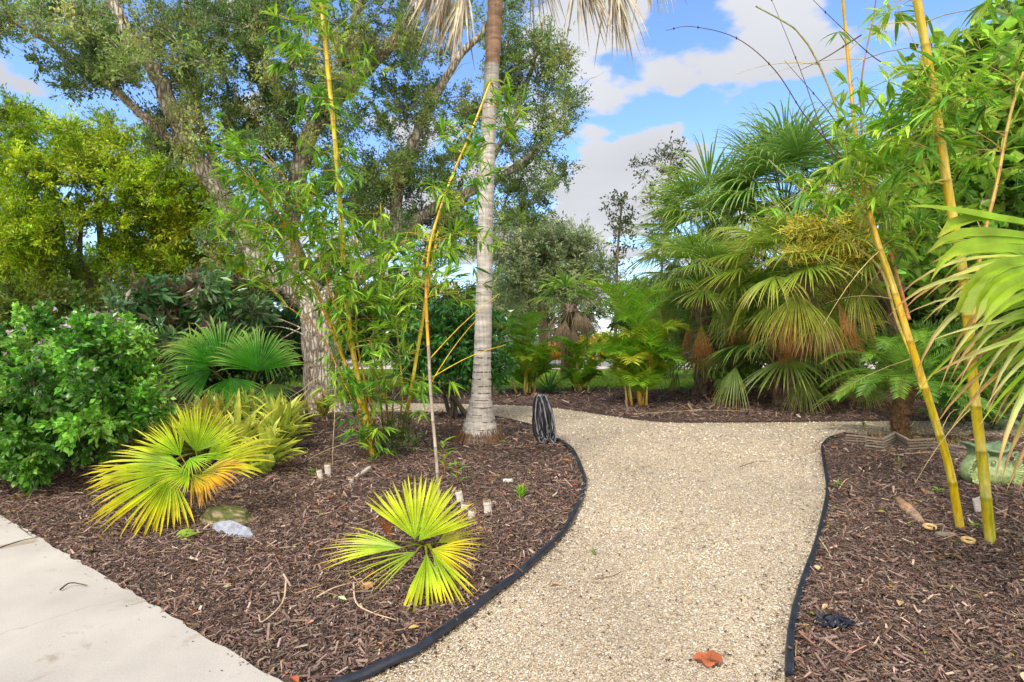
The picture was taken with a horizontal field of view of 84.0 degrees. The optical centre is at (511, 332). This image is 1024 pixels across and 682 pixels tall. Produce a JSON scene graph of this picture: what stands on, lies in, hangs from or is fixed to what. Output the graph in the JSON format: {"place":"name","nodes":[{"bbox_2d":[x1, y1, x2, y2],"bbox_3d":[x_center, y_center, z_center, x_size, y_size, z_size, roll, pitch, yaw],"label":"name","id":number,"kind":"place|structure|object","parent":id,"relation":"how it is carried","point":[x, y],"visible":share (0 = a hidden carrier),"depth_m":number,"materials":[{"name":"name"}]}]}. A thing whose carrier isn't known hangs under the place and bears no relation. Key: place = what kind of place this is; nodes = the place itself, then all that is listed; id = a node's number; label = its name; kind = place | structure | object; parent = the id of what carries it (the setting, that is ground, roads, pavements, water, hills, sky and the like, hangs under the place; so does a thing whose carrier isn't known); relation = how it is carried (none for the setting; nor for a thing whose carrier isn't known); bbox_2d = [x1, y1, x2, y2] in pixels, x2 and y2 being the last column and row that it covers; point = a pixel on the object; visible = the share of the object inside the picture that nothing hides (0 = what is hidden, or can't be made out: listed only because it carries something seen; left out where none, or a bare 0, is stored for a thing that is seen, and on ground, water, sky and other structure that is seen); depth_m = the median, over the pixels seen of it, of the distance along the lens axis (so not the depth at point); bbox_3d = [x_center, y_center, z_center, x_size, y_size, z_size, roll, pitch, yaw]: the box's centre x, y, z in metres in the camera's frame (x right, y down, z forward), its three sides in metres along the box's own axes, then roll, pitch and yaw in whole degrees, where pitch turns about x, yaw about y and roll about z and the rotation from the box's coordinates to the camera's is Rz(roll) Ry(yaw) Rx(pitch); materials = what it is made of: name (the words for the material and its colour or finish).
{"place":"outdoors","nodes":[
{"label":"outdoors","id":0,"kind":"place"},
{"bbox_2d":[0,515,34,548],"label":"pavement","id":1,"kind":"structure","parent":0,"point":[14,533],"depth_m":3.82,"materials":[{"name":"concrete"}]},
{"bbox_2d":[0,523,282,681],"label":"pavement","id":2,"kind":"structure","parent":0,"point":[96,629],"depth_m":2.56,"materials":[{"name":"concrete"}]},
{"bbox_2d":[0,409,584,681],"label":"mulch bed","id":3,"kind":"object","parent":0,"point":[274,660],"visible":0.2,"depth_m":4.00,"materials":[{"name":"brown wood"}]},
{"bbox_2d":[0,299,185,496],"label":"flowering bush","id":4,"kind":"object","parent":3,"relation":"on","point":[92,372],"visible":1,"depth_m":4.99,"materials":[{"name":"green plant"}]},
{"bbox_2d":[117,422,185,457],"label":"bromeliad","id":5,"kind":"object","parent":3,"relation":"on","point":[136,442],"visible":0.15,"depth_m":6.22,"materials":[{"name":"green plant"}]},
{"bbox_2d":[109,405,200,460],"bbox_3d":[-3.760,1.043,6.147,0.824,0.726,0.939,0,0,0],"label":"bromeliad","id":6,"kind":"object","parent":3,"relation":"on","point":[170,429],"visible":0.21,"depth_m":6.04,"materials":[{"name":"green plant"}]},
{"bbox_2d":[81,401,273,540],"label":"young fan palm","id":7,"kind":"object","parent":3,"relation":"on","point":[158,505],"visible":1,"depth_m":4.19,"materials":[{"name":"green plant"}]},
{"bbox_2d":[153,395,221,446],"bbox_3d":[-3.858,1.075,6.918,0.878,0.650,1.055,0,0,0],"label":"bromeliad","id":8,"kind":"object","parent":3,"relation":"on","point":[188,405],"visible":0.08,"depth_m":6.92,"materials":[{"name":"green plant"}]},
{"bbox_2d":[176,529,200,538],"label":"round leaf","id":9,"kind":"object","parent":3,"relation":"on","point":[190,532],"visible":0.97,"depth_m":3.86,"materials":[{"name":"green plant"}]},
{"bbox_2d":[96,260,290,408],"bbox_3d":[-5.115,0.111,9.203,2.735,2.597,2.670,0,0,0],"label":"broadleaf shrub","id":10,"kind":"object","parent":3,"relation":"on","point":[154,302],"visible":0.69,"depth_m":8.87,"materials":[{"name":"green plant"}]},
{"bbox_2d":[163,394,248,459],"bbox_3d":[-3.404,1.030,6.254,0.952,0.741,1.016,0,0,0],"label":"bromeliad","id":11,"kind":"object","parent":3,"relation":"on","point":[187,451],"visible":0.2,"depth_m":6.19,"materials":[{"name":"green plant"}]},
{"bbox_2d":[180,387,263,426],"bbox_3d":[-3.757,1.062,7.313,1.134,0.679,1.142,0,0,-32],"label":"bromeliad","id":12,"kind":"object","parent":3,"relation":"on","point":[221,405],"visible":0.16,"depth_m":7.21,"materials":[{"name":"green plant"}]},
{"bbox_2d":[199,504,253,525],"bbox_3d":[-2.062,1.372,4.167,0.421,0.223,0.287,0,0,22],"label":"mossy rock","id":13,"kind":"object","parent":3,"relation":"on","point":[225,512],"visible":0.55,"depth_m":4.08,"materials":[{"name":"stone"}]},
{"bbox_2d":[154,314,306,413],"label":"fan palm","id":14,"kind":"object","parent":3,"relation":"on","point":[270,357],"visible":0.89,"depth_m":7.53,"materials":[{"name":"green plant"}]},
{"bbox_2d":[212,520,255,538],"bbox_3d":[-1.910,1.379,3.905,0.366,0.173,0.116,0,0,15],"label":"grey rock","id":15,"kind":"object","parent":3,"relation":"on","point":[229,527],"visible":0.59,"depth_m":3.88,"materials":[{"name":"stone"}]},
{"bbox_2d":[188,389,290,463],"bbox_3d":[-2.830,0.997,5.979,0.948,0.809,0.932,0,0,26],"label":"bromeliad","id":16,"kind":"object","parent":3,"relation":"on","point":[249,423],"visible":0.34,"depth_m":5.95,"materials":[{"name":"green plant"}]},
{"bbox_2d":[224,380,277,434],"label":"bromeliad","id":17,"kind":"object","parent":3,"relation":"on","point":[245,410],"visible":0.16,"depth_m":7.41,"materials":[{"name":"green plant"}]},
{"bbox_2d":[224,412,307,474],"bbox_3d":[-2.455,1.093,5.601,0.856,0.615,0.810,0,0,0],"label":"bromeliad","id":18,"kind":"object","parent":3,"relation":"on","point":[276,453],"visible":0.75,"depth_m":5.53,"materials":[{"name":"green plant"}]},
{"bbox_2d":[228,392,319,450],"bbox_3d":[-2.763,1.042,6.508,0.987,0.722,0.994,0,0,0],"label":"bromeliad","id":19,"kind":"object","parent":3,"relation":"on","point":[283,413],"visible":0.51,"depth_m":6.59,"materials":[{"name":"green plant"}]},
{"bbox_2d":[248,387,315,434],"bbox_3d":[-2.963,1.042,7.324,0.934,0.730,0.862,0,0,0],"label":"bromeliad","id":20,"kind":"object","parent":3,"relation":"on","point":[298,404],"visible":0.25,"depth_m":7.31,"materials":[{"name":"green plant"}]},
{"bbox_2d":[294,398,318,423],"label":"bromeliad","id":21,"kind":"object","parent":3,"relation":"on","point":[306,412],"visible":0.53,"depth_m":8.62,"materials":[{"name":"green plant"}]},
{"bbox_2d":[308,388,339,420],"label":"bromeliad","id":22,"kind":"object","parent":3,"relation":"on","point":[323,412],"visible":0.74,"depth_m":9.00,"materials":[{"name":"green plant"}]},
{"bbox_2d":[191,0,464,463],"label":"bamboo clump","id":23,"kind":"object","parent":3,"relation":"on","point":[317,232],"visible":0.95,"depth_m":6.10,"materials":[{"name":"plant"}]},
{"bbox_2d":[358,410,424,456],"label":"weedy shrub","id":24,"kind":"object","parent":3,"relation":"on","point":[393,437],"visible":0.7,"depth_m":6.46,"materials":[{"name":"green plant"}]},
{"bbox_2d":[310,472,495,612],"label":"young fan palm","id":25,"kind":"object","parent":3,"relation":"on","point":[437,507],"visible":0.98,"depth_m":3.40,"materials":[{"name":"green plant"}]},
{"bbox_2d":[429,436,457,474],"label":"bamboo shoot","id":26,"kind":"object","parent":3,"relation":"on","point":[448,453],"visible":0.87,"depth_m":5.52,"materials":[{"name":"green plant"}]},
{"bbox_2d":[367,68,536,492],"bbox_3d":[-0.457,-0.630,5.325,1.785,4.102,1.252,0,0,-30],"label":"bamboo","id":27,"kind":"object","parent":3,"relation":"on","point":[469,145],"visible":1,"depth_m":5.10,"materials":[{"name":"plant"}]},
{"bbox_2d":[392,296,520,417],"bbox_3d":[-0.956,0.416,9.158,2.257,2.011,1.868,0,0,0],"label":"broadleaf shrub","id":28,"kind":"object","parent":3,"relation":"on","point":[445,322],"visible":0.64,"depth_m":8.82,"materials":[{"name":"green plant"}]},
{"bbox_2d":[329,416,586,681],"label":"garden edging","id":29,"kind":"object","parent":3,"relation":"on","point":[382,665],"visible":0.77,"depth_m":2.73,"materials":[{"name":"plastic"}]},
{"bbox_2d":[455,489,463,504],"bbox_3d":[-0.423,1.334,4.607,0.080,0.144,0.066,0,0,0],"label":"cane stump","id":30,"kind":"object","parent":3,"relation":"on","point":[459,495],"visible":0.81,"depth_m":4.58,"materials":[{"name":"beige wood"}]},
{"bbox_2d":[483,500,491,514],"bbox_3d":[-0.184,1.330,4.332,0.074,0.146,0.067,0,0,0],"label":"cane stump","id":31,"kind":"object","parent":3,"relation":"on","point":[487,505],"visible":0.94,"depth_m":4.31,"materials":[{"name":"beige wood"}]},
{"bbox_2d":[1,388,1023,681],"bbox_3d":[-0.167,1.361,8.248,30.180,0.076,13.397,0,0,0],"label":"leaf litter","id":32,"kind":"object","parent":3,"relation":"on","point":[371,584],"visible":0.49,"depth_m":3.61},
{"bbox_2d":[391,0,685,445],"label":"palm tree","id":33,"kind":"object","parent":3,"relation":"on","point":[479,426],"visible":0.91,"depth_m":7.20,"materials":[{"name":"grey plant"}]},
{"bbox_2d":[0,0,1013,335],"label":"sky","id":34,"kind":"structure","parent":0,"point":[686,85],"materials":[{"name":"blue"}]},
{"bbox_2d":[299,336,724,369],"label":"ground","id":35,"kind":"structure","parent":0,"point":[536,342],"depth_m":49.35,"materials":[{"name":"soil"}]},
{"bbox_2d":[0,228,134,351],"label":"broadleaf tree","id":36,"kind":"object","parent":35,"relation":"on","point":[74,239],"visible":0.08,"depth_m":20.07,"materials":[{"name":"green plant"}]},
{"bbox_2d":[83,232,207,293],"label":"broadleaf tree","id":37,"kind":"object","parent":35,"relation":"on","point":[88,246],"visible":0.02,"depth_m":30.12,"materials":[{"name":"green plant"}]},
{"bbox_2d":[278,257,381,325],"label":"broadleaf tree","id":38,"kind":"object","parent":35,"relation":"on","point":[367,282],"visible":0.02,"depth_m":29.32,"materials":[{"name":"green plant"}]},
{"bbox_2d":[397,274,468,350],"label":"broadleaf tree","id":39,"kind":"object","parent":35,"relation":"on","point":[461,298],"visible":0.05,"depth_m":35.07,"materials":[{"name":"green plant"}]},
{"bbox_2d":[451,278,521,339],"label":"broadleaf tree","id":40,"kind":"object","parent":35,"relation":"on","point":[472,287],"visible":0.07,"depth_m":37.22,"materials":[{"name":"green plant"}]},
{"bbox_2d":[468,193,634,363],"bbox_3d":[1.689,-2.306,23.845,7.141,7.644,4.850,0,0,0],"label":"olive tree","id":41,"kind":"object","parent":35,"relation":"on","point":[532,258],"visible":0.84,"depth_m":22.85,"materials":[{"name":"green plant"}]},
{"bbox_2d":[548,341,560,366],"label":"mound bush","id":42,"kind":"object","parent":35,"relation":"on","point":[558,353],"visible":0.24,"depth_m":29.09,"materials":[{"name":"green plant"}]},
{"bbox_2d":[528,290,611,341],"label":"broadleaf tree","id":43,"kind":"object","parent":35,"relation":"on","point":[587,313],"visible":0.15,"depth_m":37.00,"materials":[{"name":"green plant"}]},
{"bbox_2d":[576,331,621,365],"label":"mound bush","id":44,"kind":"object","parent":35,"relation":"on","point":[598,356],"visible":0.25,"depth_m":30.93,"materials":[{"name":"green plant"}]},
{"bbox_2d":[604,274,691,336],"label":"broadleaf tree","id":45,"kind":"object","parent":35,"relation":"on","point":[631,281],"visible":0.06,"depth_m":33.76,"materials":[{"name":"green plant"}]},
{"bbox_2d":[865,0,1023,305],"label":"sea grape tree","id":46,"kind":"object","parent":35,"relation":"on","point":[1009,199],"visible":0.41,"depth_m":6.32,"materials":[{"name":"green plant"}]},
{"bbox_2d":[72,384,1023,422],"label":"mulch bed","id":47,"kind":"object","parent":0,"point":[646,418],"visible":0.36,"depth_m":10.69,"materials":[{"name":"brown wood"}]},
{"bbox_2d":[0,259,269,333],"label":"hedge bush","id":48,"kind":"object","parent":47,"relation":"on","point":[11,297],"visible":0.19,"depth_m":13.27,"materials":[{"name":"green plant"}]},
{"bbox_2d":[154,280,303,404],"bbox_3d":[-5.842,0.311,12.008,4.113,2.876,3.138,0,0,-22],"label":"hedge bush","id":49,"kind":"object","parent":47,"relation":"on","point":[288,316],"visible":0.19,"depth_m":11.52,"materials":[{"name":"green plant"}]},
{"bbox_2d":[0,0,598,413],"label":"oak tree","id":50,"kind":"object","parent":47,"relation":"on","point":[127,54],"visible":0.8,"depth_m":9.72,"materials":[{"name":"green plant"}]},
{"bbox_2d":[467,302,539,394],"bbox_3d":[-0.326,0.344,12.627,2.249,2.212,2.152,0,0,0],"label":"shrub","id":51,"kind":"object","parent":47,"relation":"on","point":[508,335],"visible":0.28,"depth_m":12.57,"materials":[{"name":"green plant"}]},
{"bbox_2d":[492,311,572,393],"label":"areca palm","id":52,"kind":"object","parent":47,"relation":"on","point":[532,364],"visible":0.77,"depth_m":12.85,"materials":[{"name":"plant"}]},
{"bbox_2d":[531,365,571,391],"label":"spiky plant","id":53,"kind":"object","parent":47,"relation":"on","point":[550,386],"visible":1,"depth_m":12.61,"materials":[{"name":"green plant"}]},
{"bbox_2d":[555,330,611,391],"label":"areca palm","id":54,"kind":"object","parent":47,"relation":"on","point":[577,377],"visible":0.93,"depth_m":13.40,"materials":[{"name":"plant"}]},
{"bbox_2d":[579,279,708,404],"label":"areca palm","id":55,"kind":"object","parent":47,"relation":"on","point":[637,356],"visible":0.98,"depth_m":10.63,"materials":[{"name":"plant"}]},
{"bbox_2d":[626,222,790,395],"bbox_3d":[3.900,-0.424,11.406,3.481,3.896,3.431,0,0,0],"label":"cabbage palm","id":56,"kind":"object","parent":47,"relation":"on","point":[701,302],"visible":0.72,"depth_m":11.20,"materials":[{"name":"green plant"}]},
{"bbox_2d":[650,281,769,400],"bbox_3d":[4.267,0.403,12.765,3.260,3.100,3.305,0,0,0],"label":"palmetto","id":57,"kind":"object","parent":47,"relation":"on","point":[711,381],"visible":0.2,"depth_m":12.26,"materials":[{"name":"green plant"}]},
{"bbox_2d":[617,126,811,389],"bbox_3d":[4.561,-1.429,13.053,4.422,5.887,4.802,0,0,0],"label":"cabbage palm","id":58,"kind":"object","parent":47,"relation":"on","point":[673,203],"visible":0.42,"depth_m":12.50,"materials":[{"name":"green plant"}]},
{"bbox_2d":[713,334,764,390],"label":"areca palm","id":59,"kind":"object","parent":47,"relation":"on","point":[718,377],"visible":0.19,"depth_m":13.37,"materials":[{"name":"plant"}]},
{"bbox_2d":[683,266,881,413],"bbox_3d":[5.200,0.201,10.906,3.699,3.402,3.744,0,0,0],"label":"palmetto","id":60,"kind":"object","parent":47,"relation":"on","point":[774,370],"visible":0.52,"depth_m":10.34,"materials":[{"name":"green plant"}]},
{"bbox_2d":[674,90,898,390],"bbox_3d":[5.992,-1.832,12.205,4.682,6.786,4.811,0,0,0],"label":"cabbage palm","id":61,"kind":"object","parent":47,"relation":"on","point":[790,145],"visible":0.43,"depth_m":11.67,"materials":[{"name":"green plant"}]},
{"bbox_2d":[688,180,912,407],"bbox_3d":[4.872,-0.627,9.627,3.628,4.292,3.570,0,0,0],"label":"cabbage palm","id":62,"kind":"object","parent":47,"relation":"on","point":[804,318],"visible":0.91,"depth_m":8.90,"materials":[{"name":"green plant"}]},
{"bbox_2d":[753,307,903,410],"bbox_3d":[6.250,0.504,11.029,2.947,2.437,2.758,0,0,-38],"label":"palmetto","id":63,"kind":"object","parent":47,"relation":"on","point":[832,388],"visible":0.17,"depth_m":10.69,"materials":[{"name":"green plant"}]},
{"bbox_2d":[777,114,942,390],"bbox_3d":[7.942,-1.550,11.896,4.382,6.173,4.519,0,0,0],"label":"cabbage palm","id":64,"kind":"object","parent":47,"relation":"on","point":[886,305],"visible":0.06,"depth_m":12.56,"materials":[{"name":"green plant"}]},
{"bbox_2d":[862,315,1023,426],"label":"grass shrub","id":65,"kind":"object","parent":47,"relation":"on","point":[943,399],"visible":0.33,"depth_m":7.89,"materials":[{"name":"green plant"}]},
{"bbox_2d":[873,226,1023,354],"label":"broadleaf tree","id":66,"kind":"object","parent":47,"relation":"on","point":[949,307],"visible":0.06,"depth_m":12.70,"materials":[{"name":"green plant"}]},
{"bbox_2d":[135,403,1023,681],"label":"gravel path","id":67,"kind":"structure","parent":0,"point":[704,430],"depth_m":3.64,"materials":[{"name":"beige gravel"}]},
{"bbox_2d":[6,403,1022,681],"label":"bark crumbs","id":68,"kind":"object","parent":67,"relation":"on","point":[624,585],"visible":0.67,"depth_m":3.08,"materials":[{"name":"brown plant"}]},
{"bbox_2d":[693,650,722,666],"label":"fallen leaf","id":69,"kind":"object","parent":67,"relation":"on","point":[714,656],"visible":1,"depth_m":2.40,"materials":[{"name":"orange plant"}]},
{"bbox_2d":[939,372,1023,429],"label":"agave","id":70,"kind":"object","parent":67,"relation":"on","point":[1002,423],"visible":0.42,"depth_m":8.13,"materials":[{"name":"green plant"}]},
{"bbox_2d":[989,361,1023,424],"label":"date palm","id":71,"kind":"object","parent":67,"relation":"on","point":[1003,410],"visible":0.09,"depth_m":8.04,"materials":[{"name":"green plant"}]},
{"bbox_2d":[302,359,877,368],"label":"road","id":72,"kind":"structure","parent":0,"point":[606,364],"depth_m":24.43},
{"bbox_2d":[216,368,1022,388],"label":"lawn","id":73,"kind":"structure","parent":0,"point":[566,383],"depth_m":16.66,"materials":[{"name":"green plant"}]},
{"bbox_2d":[0,83,102,319],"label":"feathery tree","id":74,"kind":"object","parent":73,"relation":"on","point":[33,225],"visible":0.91,"depth_m":14.04,"materials":[{"name":"green plant"}]},
{"bbox_2d":[35,102,201,309],"bbox_3d":[-10.520,-2.535,15.454,5.698,7.886,3.443,0,0,44],"label":"feathery tree","id":75,"kind":"object","parent":73,"relation":"on","point":[118,170],"visible":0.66,"depth_m":14.51,"materials":[{"name":"green plant"}]},
{"bbox_2d":[98,148,281,312],"bbox_3d":[-8.296,-1.821,15.276,5.116,6.459,2.752,0,0,9],"label":"feathery tree","id":76,"kind":"object","parent":73,"relation":"on","point":[199,213],"visible":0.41,"depth_m":14.72,"materials":[{"name":"green plant"}]},
{"bbox_2d":[256,269,467,376],"bbox_3d":[-4.429,-0.341,16.916,7.265,3.520,2.979,0,0,0],"label":"hedge bush","id":77,"kind":"object","parent":73,"relation":"on","point":[393,340],"visible":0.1,"depth_m":16.52,"materials":[{"name":"green plant"}]},
{"bbox_2d":[524,264,611,375],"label":"cabbage palm","id":78,"kind":"object","parent":73,"relation":"on","point":[572,320],"visible":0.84,"depth_m":16.34,"materials":[{"name":"green plant"}]},
{"bbox_2d":[598,189,645,370],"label":"slender tree","id":79,"kind":"object","parent":73,"relation":"on","point":[618,229],"visible":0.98,"depth_m":18.93,"materials":[{"name":"green plant"}]},
{"bbox_2d":[607,276,696,378],"bbox_3d":[4.806,-0.262,17.441,4.034,3.420,2.648,0,0,0],"label":"hedge bush","id":80,"kind":"object","parent":73,"relation":"on","point":[614,323],"visible":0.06,"depth_m":17.32,"materials":[{"name":"green plant"}]},
{"bbox_2d":[625,130,690,271],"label":"slender tree","id":81,"kind":"object","parent":73,"relation":"on","point":[664,154],"visible":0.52,"depth_m":19.93,"materials":[{"name":"green plant"}]},
{"bbox_2d":[664,208,933,384],"bbox_3d":[7.410,-1.174,14.533,7.543,5.188,3.176,0,0,0],"label":"hedge bush","id":82,"kind":"object","parent":73,"relation":"on","point":[752,383],"visible":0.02,"depth_m":14.15,"materials":[{"name":"green plant"}]},
{"bbox_2d":[744,267,1022,385],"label":"hedge bush","id":83,"kind":"object","parent":73,"relation":"on","point":[938,318],"visible":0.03,"depth_m":13.84,"materials":[{"name":"green plant"}]},
{"bbox_2d":[785,431,1023,681],"bbox_3d":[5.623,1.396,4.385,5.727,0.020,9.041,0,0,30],"label":"mulch bed","id":84,"kind":"object","parent":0,"point":[935,638],"visible":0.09,"depth_m":3.15,"materials":[{"name":"brown wood"}]},
{"bbox_2d":[784,431,857,677],"bbox_3d":[2.787,1.387,5.118,0.358,0.078,6.593,0,0,33],"label":"garden edging","id":85,"kind":"object","parent":84,"relation":"on","point":[790,641],"visible":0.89,"depth_m":3.07,"materials":[{"name":"plastic"}]},
{"bbox_2d":[814,611,868,627],"bbox_3d":[1.558,1.355,2.673,0.254,0.056,0.130,0,0,0],"label":"plastic scrap","id":86,"kind":"object","parent":84,"relation":"on","point":[835,620],"visible":0.99,"depth_m":2.66,"materials":[{"name":"plastic"}]},
{"bbox_2d":[666,0,1023,543],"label":"bamboo clump","id":87,"kind":"object","parent":84,"relation":"on","point":[931,85],"visible":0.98,"depth_m":3.99,"materials":[{"name":"plant"}]},
{"bbox_2d":[845,431,867,444],"bbox_3d":[4.288,1.313,7.081,0.237,0.149,0.040,0,0,36],"label":"wooden border","id":88,"kind":"object","parent":84,"relation":"on","point":[858,436],"visible":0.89,"depth_m":7.08,"materials":[{"name":"brown wood"}]},
{"bbox_2d":[865,432,896,450],"bbox_3d":[4.493,1.313,6.921,0.595,0.152,0.210,0,0,-44],"label":"wooden border","id":89,"kind":"object","parent":84,"relation":"on","point":[888,440],"visible":0.91,"depth_m":6.76,"materials":[{"name":"brown wood"}]},
{"bbox_2d":[895,497,924,523],"bbox_3d":[3.036,1.362,4.348,0.083,0.085,0.545,0,0,18],"label":"dry log","id":90,"kind":"object","parent":84,"relation":"on","point":[909,509],"visible":0.84,"depth_m":4.27,"materials":[{"name":"brown wood"}]},
{"bbox_2d":[813,326,1006,440],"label":"date palm","id":91,"kind":"object","parent":84,"relation":"on","point":[905,395],"visible":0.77,"depth_m":7.25,"materials":[{"name":"green plant"}]},
{"bbox_2d":[893,431,935,451],"bbox_3d":[4.732,1.314,6.885,0.388,0.155,0.526,0,0,-12],"label":"wooden border","id":92,"kind":"object","parent":84,"relation":"on","point":[904,443],"visible":0.77,"depth_m":6.66,"materials":[{"name":"brown wood"}]},
{"bbox_2d":[933,441,966,459],"bbox_3d":[4.857,1.313,6.316,0.043,0.151,0.368,0,0,-14],"label":"wooden border","id":93,"kind":"object","parent":84,"relation":"on","point":[952,449],"visible":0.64,"depth_m":6.25,"materials":[{"name":"brown wood"}]},
{"bbox_2d":[887,204,1023,491],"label":"fan palm","id":94,"kind":"object","parent":84,"relation":"on","point":[992,289],"visible":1,"depth_m":2.43,"materials":[{"name":"green plant"}]},
{"bbox_2d":[960,536,975,543],"bbox_3d":[2.969,1.350,3.700,0.090,0.033,0.072,0,0,0],"label":"cane ring","id":95,"kind":"object","parent":84,"relation":"on","point":[964,539],"visible":1,"depth_m":3.69,"materials":[{"name":"beige wood"}]},
{"bbox_2d":[972,496,980,513],"bbox_3d":[3.566,1.330,4.347,0.107,0.154,0.012,0,0,-11],"label":"plant tag","id":96,"kind":"object","parent":84,"relation":"on","point":[976,504],"visible":0.5,"depth_m":4.34,"materials":[{"name":"white plastic"}]},
{"bbox_2d":[959,441,1023,485],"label":"fish planter","id":97,"kind":"object","parent":84,"relation":"on","point":[968,471],"visible":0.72,"depth_m":5.13,"materials":[{"name":"ceramic"}]},
{"bbox_3d":[0.360,1.081,7.197,0.200,0.638,0.044,0,0,0],"label":"hose post","id":98,"kind":"object","parent":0,"visible":0},
{"bbox_2d":[532,394,585,481],"bbox_3d":[0.631,1.077,6.234,0.399,0.630,2.166,0,0,-12],"label":"coiled hose","id":99,"kind":"object","parent":98,"relation":"hanging from","point":[541,409],"visible":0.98,"depth_m":7.06,"materials":[{"name":"rubber"}]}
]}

